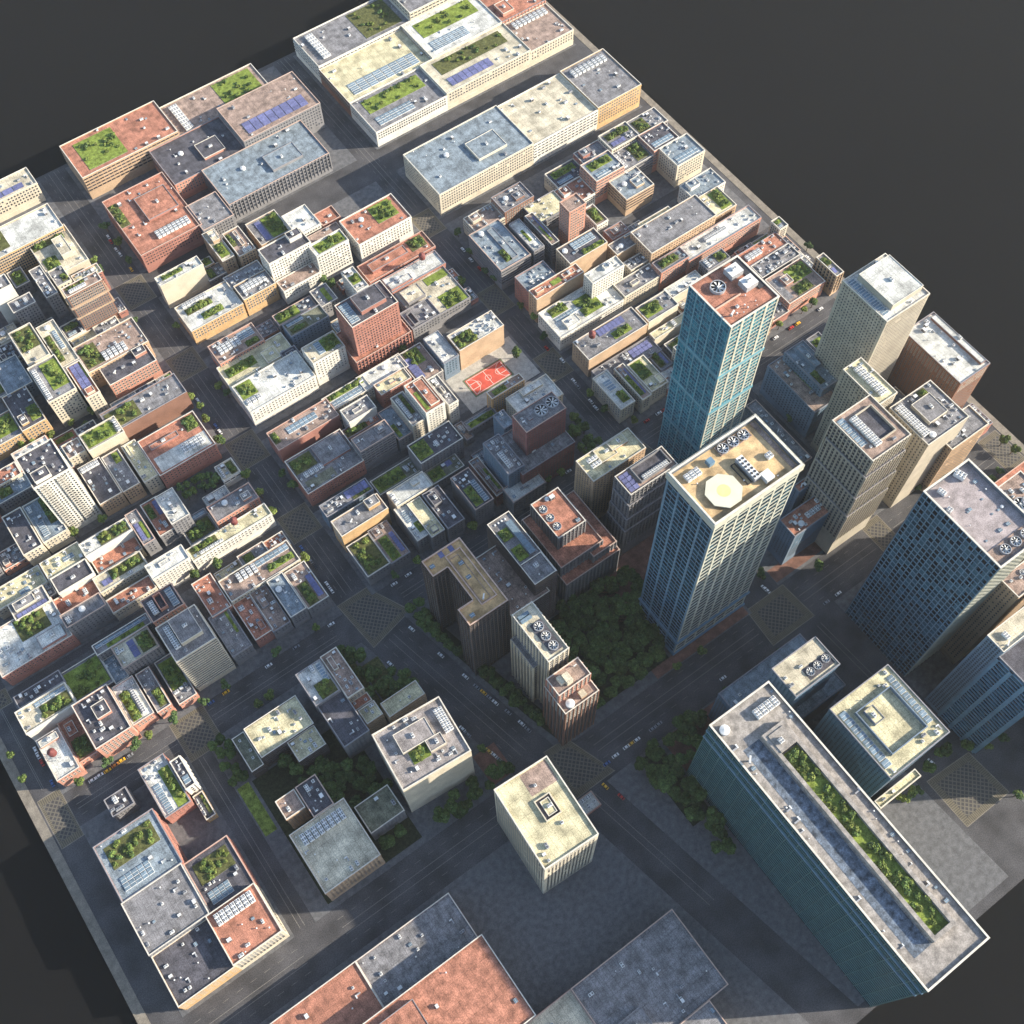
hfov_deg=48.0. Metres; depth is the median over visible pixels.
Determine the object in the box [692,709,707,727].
tree
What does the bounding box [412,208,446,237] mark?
road crossing
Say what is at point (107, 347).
city building
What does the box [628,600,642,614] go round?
tree
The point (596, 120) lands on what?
window
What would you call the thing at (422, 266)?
city building
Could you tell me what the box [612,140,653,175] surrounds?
city building
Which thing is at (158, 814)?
window
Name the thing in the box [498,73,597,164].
city building
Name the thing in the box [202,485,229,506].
city building
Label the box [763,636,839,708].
tower
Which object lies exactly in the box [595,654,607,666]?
tree
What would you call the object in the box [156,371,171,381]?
city building
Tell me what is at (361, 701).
city building
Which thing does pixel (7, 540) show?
sidewalk
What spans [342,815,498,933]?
road marking
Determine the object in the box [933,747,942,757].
tree
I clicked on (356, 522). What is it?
city building
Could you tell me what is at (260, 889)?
window
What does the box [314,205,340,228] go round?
city building
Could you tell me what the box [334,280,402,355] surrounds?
tower
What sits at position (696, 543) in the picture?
window
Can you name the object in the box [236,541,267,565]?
city building
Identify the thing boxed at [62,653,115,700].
city building
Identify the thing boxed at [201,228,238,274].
city building
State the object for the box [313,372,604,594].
sidewalk
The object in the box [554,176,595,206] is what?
city building
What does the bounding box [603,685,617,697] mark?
tree
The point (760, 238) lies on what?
city building
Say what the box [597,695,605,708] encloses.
tree
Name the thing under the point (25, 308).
city building
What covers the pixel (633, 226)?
city building
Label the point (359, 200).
sidewalk
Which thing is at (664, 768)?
tree
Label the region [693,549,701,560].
window
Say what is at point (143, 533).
city building
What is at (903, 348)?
window
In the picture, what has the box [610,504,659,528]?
window
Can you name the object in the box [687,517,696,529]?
window
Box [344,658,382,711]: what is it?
park ground
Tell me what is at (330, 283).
tree
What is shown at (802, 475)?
paving
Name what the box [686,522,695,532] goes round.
window
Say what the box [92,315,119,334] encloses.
city building
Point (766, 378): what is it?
window
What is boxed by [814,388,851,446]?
window
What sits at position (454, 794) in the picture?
tree
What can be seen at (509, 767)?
tree
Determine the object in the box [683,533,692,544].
window
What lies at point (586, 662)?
tree
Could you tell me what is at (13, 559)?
city building
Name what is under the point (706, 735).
window
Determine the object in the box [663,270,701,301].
city building
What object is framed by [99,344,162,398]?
city building
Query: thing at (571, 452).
window
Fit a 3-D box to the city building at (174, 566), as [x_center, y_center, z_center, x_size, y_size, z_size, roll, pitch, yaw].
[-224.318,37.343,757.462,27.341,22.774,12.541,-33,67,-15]
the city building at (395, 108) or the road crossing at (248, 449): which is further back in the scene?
the city building at (395, 108)
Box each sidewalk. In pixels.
[0,181,169,462]
[0,400,227,583]
[0,458,279,691]
[0,737,150,1023]
[11,531,341,793]
[65,66,356,273]
[80,757,293,1016]
[159,181,418,352]
[203,250,481,433]
[211,643,513,921]
[260,829,808,1023]
[262,308,538,506]
[293,42,575,149]
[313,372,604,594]
[396,104,641,218]
[404,513,750,744]
[445,154,707,289]
[508,185,768,353]
[546,1,1023,454]
[565,290,837,428]
[607,697,1008,1005]
[740,409,823,584]
[751,380,989,515]
[834,578,971,737]
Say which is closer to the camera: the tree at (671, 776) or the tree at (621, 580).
the tree at (671, 776)
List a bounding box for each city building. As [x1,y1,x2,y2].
[0,167,45,222]
[0,203,65,282]
[0,274,18,323]
[0,322,16,344]
[0,340,23,361]
[0,354,40,396]
[0,384,6,407]
[0,410,28,460]
[0,461,22,487]
[0,472,39,513]
[0,543,29,575]
[0,565,6,579]
[0,565,48,619]
[0,597,80,685]
[1,507,51,565]
[2,385,53,439]
[6,266,35,295]
[7,292,46,326]
[7,585,51,620]
[8,322,50,366]
[11,435,47,471]
[13,670,66,708]
[14,682,77,740]
[22,497,75,552]
[27,354,89,426]
[29,265,69,318]
[30,224,90,297]
[33,317,54,344]
[35,727,86,786]
[36,319,79,383]
[39,542,94,582]
[43,580,59,599]
[48,265,72,305]
[50,558,96,597]
[52,428,82,448]
[54,580,105,613]
[57,712,101,766]
[59,100,179,198]
[59,448,80,477]
[59,592,116,640]
[60,318,85,344]
[61,437,91,471]
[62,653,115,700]
[66,360,109,420]
[70,329,95,346]
[71,263,111,289]
[71,684,141,758]
[73,317,155,388]
[74,419,96,447]
[77,457,129,516]
[78,415,129,462]
[78,517,140,566]
[91,536,146,573]
[91,613,158,660]
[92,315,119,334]
[92,551,148,599]
[92,808,187,901]
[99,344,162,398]
[99,373,193,440]
[101,448,146,503]
[102,172,204,272]
[102,654,129,684]
[103,786,140,821]
[106,575,158,620]
[110,391,135,406]
[111,626,166,679]
[112,675,159,731]
[114,297,128,317]
[121,439,164,494]
[121,863,209,956]
[124,509,163,557]
[134,379,156,392]
[135,666,176,718]
[137,410,221,488]
[137,753,196,823]
[140,496,180,547]
[140,583,187,626]
[144,544,196,588]
[149,116,244,199]
[151,919,241,1009]
[154,255,210,308]
[154,487,195,540]
[154,653,199,708]
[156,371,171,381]
[159,63,267,134]
[169,755,202,795]
[174,281,247,344]
[183,513,218,545]
[183,835,261,911]
[185,191,236,240]
[186,503,275,571]
[191,508,207,521]
[191,573,236,617]
[193,790,218,822]
[200,256,214,269]
[201,120,332,221]
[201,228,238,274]
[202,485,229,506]
[205,262,227,286]
[205,882,289,969]
[206,482,261,528]
[207,322,264,366]
[208,606,256,665]
[214,457,242,487]
[214,559,241,580]
[216,71,324,147]
[216,332,290,405]
[218,540,300,604]
[222,226,260,267]
[223,260,263,292]
[231,350,319,425]
[231,594,275,647]
[231,731,268,777]
[233,269,280,315]
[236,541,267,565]
[243,695,317,766]
[245,209,288,248]
[249,584,293,639]
[255,319,279,339]
[258,227,311,291]
[263,531,291,549]
[266,398,342,462]
[266,572,310,627]
[270,961,383,1023]
[272,295,316,335]
[275,789,311,828]
[276,261,322,303]
[280,345,304,360]
[281,204,321,236]
[282,304,331,349]
[284,429,366,505]
[284,561,332,618]
[287,725,329,768]
[289,797,384,900]
[293,0,409,82]
[295,659,340,719]
[295,774,333,817]
[301,330,349,385]
[307,222,343,242]
[309,228,353,279]
[309,283,338,317]
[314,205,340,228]
[317,690,374,758]
[319,28,430,116]
[319,478,374,529]
[320,647,364,701]
[321,375,374,419]
[330,318,340,333]
[331,493,391,552]
[336,279,345,294]
[336,319,413,375]
[339,193,413,262]
[340,394,377,427]
[341,266,368,296]
[342,414,381,443]
[346,533,391,585]
[350,67,447,146]
[351,419,397,469]
[351,692,372,711]
[354,784,406,839]
[356,353,408,398]
[356,892,477,1006]
[357,230,435,285]
[358,700,386,734]
[363,934,536,1023]
[367,520,411,571]
[370,458,419,500]
[373,368,411,408]
[378,405,413,451]
[380,680,426,723]
[381,250,445,296]
[386,471,432,513]
[390,391,426,440]
[391,0,450,20]
[393,503,430,553]
[394,266,470,324]
[396,342,444,382]
[400,298,441,342]
[401,0,501,58]
[403,105,533,215]
[404,375,446,432]
[406,496,446,550]
[407,420,464,472]
[419,23,530,109]
[421,485,465,542]
[423,330,459,379]
[424,453,464,488]
[427,374,459,424]
[447,310,504,369]
[448,268,460,284]
[450,467,494,525]
[454,421,473,445]
[462,406,496,436]
[463,203,504,235]
[464,286,478,305]
[468,219,530,289]
[468,456,502,505]
[471,448,483,462]
[480,0,545,23]
[482,433,524,487]
[486,373,524,411]
[491,181,533,228]
[493,409,511,435]
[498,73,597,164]
[501,429,575,483]
[502,474,545,515]
[505,3,573,65]
[505,374,563,418]
[508,219,544,266]
[514,260,555,311]
[523,190,561,230]
[524,212,559,263]
[527,989,593,1023]
[528,263,583,322]
[538,287,623,350]
[544,158,579,191]
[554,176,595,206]
[555,227,607,280]
[558,193,585,244]
[559,48,641,128]
[570,909,728,1023]
[572,307,647,376]
[573,140,607,164]
[577,791,601,815]
[579,150,624,204]
[583,255,624,298]
[584,203,608,236]
[591,335,661,380]
[592,369,634,422]
[597,121,638,152]
[603,221,629,245]
[606,227,637,261]
[607,166,653,215]
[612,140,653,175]
[612,263,659,310]
[613,363,651,413]
[623,252,647,277]
[626,355,668,404]
[627,107,667,133]
[628,220,640,230]
[630,194,716,263]
[635,290,678,335]
[637,121,678,172]
[637,206,669,226]
[649,312,683,345]
[649,351,672,371]
[651,246,688,291]
[656,133,704,186]
[660,365,672,395]
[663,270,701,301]
[663,335,678,359]
[671,345,676,363]
[677,167,725,202]
[677,297,686,315]
[678,205,761,275]
[681,1000,726,1023]
[697,248,729,275]
[699,186,736,224]
[734,242,752,255]
[738,232,786,265]
[743,399,811,473]
[750,243,800,279]
[751,233,769,244]
[759,355,832,437]
[764,257,825,314]
[767,496,829,564]
[768,216,787,236]
[771,300,788,328]
[782,235,800,251]
[782,340,837,396]
[799,251,812,267]
[805,331,821,351]
[812,252,843,295]
[873,769,920,808]
[890,386,905,406]
[970,403,992,435]
[995,461,1023,485]
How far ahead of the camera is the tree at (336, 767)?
697.06 m
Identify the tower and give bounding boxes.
[15,438,102,529]
[61,271,120,330]
[155,604,235,690]
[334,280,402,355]
[372,696,474,811]
[421,537,510,675]
[476,545,549,637]
[487,511,556,617]
[493,755,598,893]
[510,601,568,703]
[512,391,566,455]
[521,487,619,604]
[543,657,599,745]
[574,428,645,518]
[605,446,677,554]
[638,413,804,655]
[657,255,779,463]
[686,681,989,1006]
[708,633,845,723]
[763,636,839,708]
[780,477,807,518]
[799,394,910,553]
[810,357,897,451]
[813,664,949,798]
[814,253,929,390]
[845,458,1023,676]
[882,380,968,507]
[887,311,989,408]
[920,405,988,491]
[925,607,1023,753]
[939,561,1023,663]
[998,470,1023,510]
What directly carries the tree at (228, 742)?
on the sidewalk at (427, 826)
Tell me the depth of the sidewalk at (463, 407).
824.53 m
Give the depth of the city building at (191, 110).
947.49 m
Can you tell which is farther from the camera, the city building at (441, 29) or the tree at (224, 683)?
the city building at (441, 29)
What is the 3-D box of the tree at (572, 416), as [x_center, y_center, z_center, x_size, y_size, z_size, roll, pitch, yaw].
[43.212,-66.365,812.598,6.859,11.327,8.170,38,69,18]
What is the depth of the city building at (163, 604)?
719.90 m
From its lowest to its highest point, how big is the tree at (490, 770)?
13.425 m
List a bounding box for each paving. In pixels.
[445,336,539,412]
[473,742,510,783]
[589,533,654,622]
[652,607,748,678]
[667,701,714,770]
[766,470,807,564]
[767,542,821,581]
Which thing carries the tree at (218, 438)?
on the sidewalk at (7, 540)
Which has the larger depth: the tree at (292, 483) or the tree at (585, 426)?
the tree at (585, 426)
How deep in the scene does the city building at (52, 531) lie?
770.18 m
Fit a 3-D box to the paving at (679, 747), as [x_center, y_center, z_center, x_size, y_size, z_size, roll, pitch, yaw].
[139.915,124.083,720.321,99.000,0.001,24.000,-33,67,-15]
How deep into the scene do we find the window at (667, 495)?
599.20 m
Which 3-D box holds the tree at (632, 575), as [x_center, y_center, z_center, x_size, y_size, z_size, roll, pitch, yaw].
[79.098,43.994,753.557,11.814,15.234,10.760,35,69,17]
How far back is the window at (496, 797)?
641.20 m
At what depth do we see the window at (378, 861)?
666.58 m
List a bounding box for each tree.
[6,751,14,758]
[17,774,26,782]
[18,441,26,448]
[45,430,54,438]
[67,418,74,425]
[69,526,78,537]
[73,776,83,785]
[87,406,94,414]
[90,255,97,262]
[97,514,106,523]
[98,222,109,232]
[101,756,113,767]
[113,236,122,249]
[125,255,131,263]
[130,736,141,750]
[143,730,152,739]
[168,710,177,724]
[172,321,180,329]
[176,482,184,491]
[181,490,191,499]
[182,480,189,487]
[187,486,197,494]
[188,392,194,400]
[189,569,199,578]
[190,475,197,485]
[194,473,206,480]
[196,402,203,410]
[197,481,209,491]
[197,698,209,705]
[201,413,209,422]
[203,471,212,478]
[207,740,217,750]
[208,478,215,488]
[211,472,220,483]
[212,557,222,569]
[213,434,225,444]
[214,381,222,389]
[214,732,224,745]
[215,747,225,758]
[219,761,230,771]
[220,678,230,688]
[223,388,230,397]
[224,738,233,747]
[225,745,236,759]
[227,778,236,786]
[230,762,239,770]
[231,768,242,781]
[240,468,250,480]
[242,770,248,781]
[254,698,263,707]
[255,488,263,497]
[263,688,274,700]
[268,506,276,514]
[271,646,281,657]
[277,752,292,767]
[278,468,285,476]
[287,479,298,489]
[289,761,303,774]
[297,776,307,783]
[300,551,309,561]
[306,765,319,776]
[312,623,319,630]
[314,755,324,764]
[315,758,332,773]
[318,771,333,782]
[319,274,327,282]
[321,781,336,795]
[327,278,335,288]
[329,788,344,803]
[330,761,341,772]
[334,769,348,784]
[335,781,345,791]
[337,645,345,657]
[340,758,352,770]
[345,645,355,654]
[345,653,356,663]
[347,771,360,782]
[348,794,361,808]
[352,776,366,790]
[354,647,366,662]
[354,665,365,676]
[355,755,368,770]
[361,761,376,775]
[365,664,373,671]
[365,671,374,682]
[365,685,374,697]
[366,773,375,783]
[367,781,378,794]
[371,667,381,677]
[373,680,381,689]
[376,683,390,697]
[377,778,393,789]
[378,834,395,849]
[381,674,392,683]
[387,666,396,676]
[389,680,401,695]
[390,570,398,578]
[393,823,406,837]
[396,677,409,688]
[397,668,410,679]
[398,344,406,351]
[404,602,416,612]
[407,677,418,683]
[412,555,420,563]
[413,597,424,606]
[413,611,422,619]
[416,616,423,626]
[419,618,433,632]
[421,607,430,613]
[422,610,433,620]
[429,622,440,637]
[432,806,449,822]
[435,630,447,642]
[443,638,453,650]
[443,797,458,813]
[447,788,460,799]
[451,645,462,655]
[452,800,468,818]
[454,227,461,236]
[457,275,465,285]
[463,799,472,808]
[465,248,472,256]
[465,775,478,788]
[466,787,482,799]
[467,520,477,529]
[477,664,488,678]
[477,744,486,752]
[481,267,488,275]
[484,763,498,779]
[484,780,494,789]
[487,666,495,676]
[489,675,498,683]
[492,681,499,688]
[495,764,505,777]
[496,759,505,765]
[498,677,505,684]
[499,685,509,695]
[503,762,514,774]
[505,681,515,689]
[508,693,519,707]
[510,687,521,695]
[511,345,521,357]
[517,302,523,310]
[518,695,527,705]
[523,703,534,713]
[529,708,542,720]
[530,312,537,321]
[536,717,544,725]
[539,331,547,340]
[545,475,551,483]
[549,619,560,628]
[556,468,565,476]
[559,610,573,622]
[559,621,569,634]
[560,632,572,646]
[566,641,578,654]
[567,594,579,607]
[567,614,585,629]
[568,424,581,434]
[568,653,577,661]
[569,412,578,421]
[569,604,581,615]
[572,631,587,646]
[575,417,581,423]
[577,442,584,451]
[577,592,587,605]
[580,421,589,433]
[580,604,594,616]
[580,644,589,658]
[581,620,590,632]
[582,449,589,454]
[582,659,594,665]
[583,436,593,446]
[584,615,597,627]
[584,648,600,661]
[585,589,599,605]
[586,388,593,396]
[586,664,600,679]
[587,442,595,450]
[587,627,603,643]
[588,640,603,652]
[590,577,605,593]
[593,436,602,445]
[594,598,607,612]
[595,605,612,620]
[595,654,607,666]
[595,671,606,686]
[597,640,612,655]
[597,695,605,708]
[601,404,608,412]
[603,575,616,585]
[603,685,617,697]
[604,659,616,673]
[605,581,618,593]
[607,623,621,641]
[608,614,618,626]
[609,594,621,605]
[609,606,619,617]
[609,651,628,666]
[609,675,620,687]
[612,640,623,650]
[615,599,630,616]
[615,661,628,675]
[616,573,627,587]
[617,565,629,574]
[617,644,633,657]
[619,675,634,688]
[623,632,636,646]
[624,568,641,583]
[627,658,638,673]
[628,590,641,602]
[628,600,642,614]
[630,578,643,590]
[631,415,638,423]
[632,640,645,653]
[633,610,645,622]
[633,756,648,770]
[634,626,650,645]
[634,665,647,679]
[635,618,648,629]
[636,651,654,666]
[644,623,659,639]
[644,763,657,777]
[645,745,664,761]
[646,738,659,746]
[648,642,665,662]
[648,772,665,789]
[652,634,664,646]
[655,764,669,775]
[657,777,672,792]
[662,732,676,746]
[662,754,675,765]
[665,772,677,783]
[668,786,681,801]
[669,762,684,777]
[672,662,681,670]
[672,714,685,730]
[673,729,683,741]
[675,753,689,764]
[679,791,691,806]
[680,774,698,791]
[681,735,690,745]
[682,722,696,736]
[683,709,698,723]
[684,806,695,821]
[686,749,695,759]
[689,784,707,800]
[690,733,702,748]
[690,796,701,807]
[691,806,705,820]
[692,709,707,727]
[697,645,707,654]
[704,822,715,830]
[705,806,719,823]
[710,840,720,853]
[712,823,727,839]
[713,812,726,825]
[720,837,735,854]
[756,566,765,579]
[775,320,783,328]
[786,414,791,422]
[801,306,807,313]
[804,241,812,250]
[808,297,817,307]
[814,559,823,571]
[895,793,903,800]
[900,794,910,802]
[906,792,915,798]
[907,785,917,794]
[914,785,923,794]
[915,484,921,491]
[922,760,936,772]
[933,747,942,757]
[939,741,952,756]
[961,739,975,750]
[984,743,993,749]
[988,474,996,482]
[995,467,1004,474]
[998,732,1010,741]
[999,434,1011,445]
[1009,444,1021,454]
[1012,789,1023,799]
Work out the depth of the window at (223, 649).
715.57 m
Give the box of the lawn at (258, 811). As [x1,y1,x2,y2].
[237,782,276,835]
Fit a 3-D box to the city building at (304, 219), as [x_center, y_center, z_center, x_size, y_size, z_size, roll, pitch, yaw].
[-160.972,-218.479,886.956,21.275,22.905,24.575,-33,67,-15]
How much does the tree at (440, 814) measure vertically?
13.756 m
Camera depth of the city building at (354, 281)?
846.50 m
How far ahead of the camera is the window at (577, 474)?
754.41 m
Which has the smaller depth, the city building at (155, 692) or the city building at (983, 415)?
the city building at (155, 692)
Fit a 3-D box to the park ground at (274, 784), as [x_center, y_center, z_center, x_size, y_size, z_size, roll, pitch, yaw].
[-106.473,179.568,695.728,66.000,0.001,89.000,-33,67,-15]
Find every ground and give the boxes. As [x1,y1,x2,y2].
[0,0,1023,1023]
[252,729,421,903]
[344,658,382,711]
[362,656,400,700]
[412,616,554,736]
[549,585,668,709]
[644,746,707,825]
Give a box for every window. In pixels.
[0,190,40,213]
[0,250,37,277]
[44,453,98,528]
[54,402,84,419]
[73,293,116,327]
[89,157,151,191]
[107,212,201,264]
[152,159,203,194]
[158,814,186,860]
[179,649,233,687]
[206,161,330,216]
[236,111,322,137]
[240,889,284,966]
[264,258,311,280]
[289,469,363,500]
[320,74,349,109]
[332,861,380,896]
[338,315,400,354]
[350,230,410,256]
[352,103,445,137]
[405,151,531,209]
[425,576,509,671]
[490,542,555,613]
[493,58,528,77]
[496,797,594,890]
[511,602,548,630]
[512,648,536,698]
[513,630,565,701]
[514,422,563,453]
[520,452,571,480]
[523,525,601,573]
[531,512,583,548]
[534,120,596,157]
[544,697,596,743]
[556,551,618,600]
[559,228,582,241]
[576,474,613,515]
[599,97,637,122]
[606,515,658,544]
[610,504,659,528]
[612,488,664,515]
[634,227,709,261]
[641,506,782,650]
[658,331,762,462]
[664,501,672,512]
[665,497,673,508]
[666,493,674,504]
[667,489,675,500]
[668,484,676,495]
[674,513,683,524]
[674,517,682,528]
[675,509,684,520]
[676,505,685,516]
[677,501,686,512]
[679,497,687,508]
[682,537,691,548]
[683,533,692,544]
[684,530,693,540]
[685,225,757,269]
[685,526,694,536]
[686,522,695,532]
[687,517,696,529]
[687,735,918,1005]
[688,513,697,525]
[690,509,699,521]
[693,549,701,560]
[694,545,702,556]
[695,542,703,553]
[696,538,705,549]
[697,534,706,545]
[699,530,707,541]
[700,526,708,537]
[701,522,710,533]
[710,690,840,721]
[763,378,820,431]
[771,527,820,556]
[792,679,827,708]
[801,481,883,536]
[809,463,890,512]
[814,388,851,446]
[814,717,936,797]
[816,293,922,378]
[818,434,902,473]
[818,443,901,495]
[846,509,1001,674]
[885,455,912,500]
[887,348,980,406]
[922,438,977,486]
[928,640,998,709]
[941,691,1000,747]
[944,594,1023,657]
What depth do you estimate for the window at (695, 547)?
605.52 m
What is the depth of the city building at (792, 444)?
795.98 m
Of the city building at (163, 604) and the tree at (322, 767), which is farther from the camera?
the city building at (163, 604)
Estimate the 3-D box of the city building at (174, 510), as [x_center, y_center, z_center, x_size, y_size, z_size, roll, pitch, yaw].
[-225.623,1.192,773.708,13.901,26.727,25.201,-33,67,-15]
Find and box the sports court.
[462,358,513,396]
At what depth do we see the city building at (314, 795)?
672.12 m
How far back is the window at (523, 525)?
727.10 m
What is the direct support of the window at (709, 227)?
in the city building at (670, 230)
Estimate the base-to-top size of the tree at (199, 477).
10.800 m
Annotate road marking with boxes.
[0,709,43,788]
[45,170,130,279]
[48,173,128,277]
[74,735,178,813]
[76,740,176,808]
[141,304,242,429]
[144,306,238,434]
[195,949,309,1022]
[199,757,304,927]
[210,630,342,725]
[210,955,307,1023]
[213,636,338,719]
[256,465,292,510]
[277,57,410,207]
[282,61,415,208]
[307,534,351,594]
[339,806,495,940]
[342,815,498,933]
[385,629,527,757]
[389,635,523,753]
[401,482,573,596]
[441,242,484,287]
[509,316,540,349]
[559,374,619,434]
[563,378,613,434]
[588,623,762,757]
[592,791,713,903]
[594,629,757,750]
[643,316,828,439]
[794,544,881,606]
[801,543,874,600]
[821,623,872,674]
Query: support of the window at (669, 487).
in the tower at (725, 498)
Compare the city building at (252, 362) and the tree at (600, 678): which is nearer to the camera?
the tree at (600, 678)
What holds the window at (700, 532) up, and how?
in the tower at (725, 498)
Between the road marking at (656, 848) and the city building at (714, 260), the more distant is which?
the city building at (714, 260)
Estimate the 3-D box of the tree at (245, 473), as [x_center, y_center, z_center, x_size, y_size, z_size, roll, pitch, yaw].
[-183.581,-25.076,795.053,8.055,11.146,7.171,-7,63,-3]
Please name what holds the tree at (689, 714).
on the sidewalk at (968, 871)
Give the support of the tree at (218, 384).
on the sidewalk at (334, 382)
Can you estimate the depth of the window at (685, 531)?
604.86 m
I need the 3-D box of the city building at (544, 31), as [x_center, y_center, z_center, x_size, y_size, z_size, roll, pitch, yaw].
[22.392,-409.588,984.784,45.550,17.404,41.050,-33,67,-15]
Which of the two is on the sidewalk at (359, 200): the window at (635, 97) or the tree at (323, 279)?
the tree at (323, 279)
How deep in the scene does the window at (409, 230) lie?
881.78 m
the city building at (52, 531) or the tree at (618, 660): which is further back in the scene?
the city building at (52, 531)
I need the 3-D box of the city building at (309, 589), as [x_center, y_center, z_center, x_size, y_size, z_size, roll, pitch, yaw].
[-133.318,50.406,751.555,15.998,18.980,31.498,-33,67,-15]
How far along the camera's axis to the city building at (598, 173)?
892.92 m
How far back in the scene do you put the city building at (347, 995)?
632.41 m
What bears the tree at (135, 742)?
on the sidewalk at (260, 658)
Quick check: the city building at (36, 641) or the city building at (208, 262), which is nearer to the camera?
the city building at (36, 641)
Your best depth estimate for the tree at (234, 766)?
700.53 m
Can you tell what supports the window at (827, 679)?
in the tower at (802, 674)
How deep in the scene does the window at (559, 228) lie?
878.56 m
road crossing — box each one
[0,688,12,709]
[37,788,83,848]
[114,274,156,310]
[165,346,207,381]
[169,705,218,762]
[224,429,270,470]
[276,502,322,544]
[337,587,406,647]
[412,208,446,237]
[476,283,514,315]
[533,347,573,382]
[543,741,614,798]
[637,437,653,455]
[749,584,814,645]
[862,515,894,551]
[926,752,1008,826]
[977,430,1023,471]
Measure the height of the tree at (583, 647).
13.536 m
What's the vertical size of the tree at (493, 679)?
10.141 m
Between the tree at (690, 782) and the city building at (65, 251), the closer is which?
the tree at (690, 782)
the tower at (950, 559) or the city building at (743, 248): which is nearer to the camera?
the tower at (950, 559)
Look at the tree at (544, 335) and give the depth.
842.15 m
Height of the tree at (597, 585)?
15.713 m
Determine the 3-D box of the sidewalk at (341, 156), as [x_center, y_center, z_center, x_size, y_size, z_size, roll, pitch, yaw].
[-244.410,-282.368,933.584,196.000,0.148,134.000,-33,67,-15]
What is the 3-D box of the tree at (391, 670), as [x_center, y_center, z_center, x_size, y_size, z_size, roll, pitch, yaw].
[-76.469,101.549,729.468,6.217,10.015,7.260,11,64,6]
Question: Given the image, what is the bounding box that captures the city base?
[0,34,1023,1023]
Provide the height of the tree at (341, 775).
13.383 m
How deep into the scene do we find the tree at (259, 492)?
785.31 m
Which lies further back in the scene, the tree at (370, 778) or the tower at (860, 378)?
the tower at (860, 378)
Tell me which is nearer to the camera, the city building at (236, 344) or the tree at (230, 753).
the tree at (230, 753)
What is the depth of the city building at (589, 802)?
690.11 m
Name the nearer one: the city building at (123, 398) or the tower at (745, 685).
the tower at (745, 685)
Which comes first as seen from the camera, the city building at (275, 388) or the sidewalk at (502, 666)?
the sidewalk at (502, 666)
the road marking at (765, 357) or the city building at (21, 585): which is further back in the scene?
the road marking at (765, 357)
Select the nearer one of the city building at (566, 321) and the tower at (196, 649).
the tower at (196, 649)
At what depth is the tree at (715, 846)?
673.16 m
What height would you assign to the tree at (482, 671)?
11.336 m
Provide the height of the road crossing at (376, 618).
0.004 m
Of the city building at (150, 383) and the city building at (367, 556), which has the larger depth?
the city building at (150, 383)
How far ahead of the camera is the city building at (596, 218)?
878.60 m
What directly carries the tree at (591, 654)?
on the park ground at (620, 688)
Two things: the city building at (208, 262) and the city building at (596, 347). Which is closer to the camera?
the city building at (596, 347)
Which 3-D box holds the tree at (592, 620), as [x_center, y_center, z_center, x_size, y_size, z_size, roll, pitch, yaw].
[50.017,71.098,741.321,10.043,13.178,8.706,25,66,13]
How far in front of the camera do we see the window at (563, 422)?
766.66 m
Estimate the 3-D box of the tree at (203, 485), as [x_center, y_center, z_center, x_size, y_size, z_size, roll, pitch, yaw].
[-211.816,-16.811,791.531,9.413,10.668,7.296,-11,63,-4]
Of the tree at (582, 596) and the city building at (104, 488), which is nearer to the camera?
the tree at (582, 596)
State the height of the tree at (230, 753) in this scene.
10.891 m
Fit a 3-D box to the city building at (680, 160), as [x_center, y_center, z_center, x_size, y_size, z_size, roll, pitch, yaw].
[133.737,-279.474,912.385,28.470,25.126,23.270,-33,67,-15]
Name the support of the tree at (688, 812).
on the sidewalk at (968, 871)
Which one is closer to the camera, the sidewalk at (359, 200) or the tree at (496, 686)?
the tree at (496, 686)
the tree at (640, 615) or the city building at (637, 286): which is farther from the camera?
the city building at (637, 286)
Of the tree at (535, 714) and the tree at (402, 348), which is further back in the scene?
the tree at (402, 348)
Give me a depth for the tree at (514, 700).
714.30 m
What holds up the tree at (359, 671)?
on the sidewalk at (427, 826)
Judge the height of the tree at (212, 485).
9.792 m
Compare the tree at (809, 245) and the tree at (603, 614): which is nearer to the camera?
the tree at (603, 614)
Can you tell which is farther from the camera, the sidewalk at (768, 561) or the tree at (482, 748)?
the sidewalk at (768, 561)
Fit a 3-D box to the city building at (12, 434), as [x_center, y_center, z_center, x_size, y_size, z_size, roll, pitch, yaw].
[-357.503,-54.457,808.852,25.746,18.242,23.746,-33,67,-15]
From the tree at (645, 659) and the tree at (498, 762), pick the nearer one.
the tree at (498, 762)
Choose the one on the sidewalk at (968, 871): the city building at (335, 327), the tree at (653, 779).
the tree at (653, 779)
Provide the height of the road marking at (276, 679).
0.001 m
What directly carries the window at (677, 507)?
in the tower at (725, 498)
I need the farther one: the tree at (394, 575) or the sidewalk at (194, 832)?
the tree at (394, 575)
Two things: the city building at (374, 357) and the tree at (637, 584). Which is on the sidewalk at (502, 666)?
the tree at (637, 584)
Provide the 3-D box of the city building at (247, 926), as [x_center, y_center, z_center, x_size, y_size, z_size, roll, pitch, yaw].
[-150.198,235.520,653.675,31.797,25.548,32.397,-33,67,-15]
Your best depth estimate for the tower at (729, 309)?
675.89 m

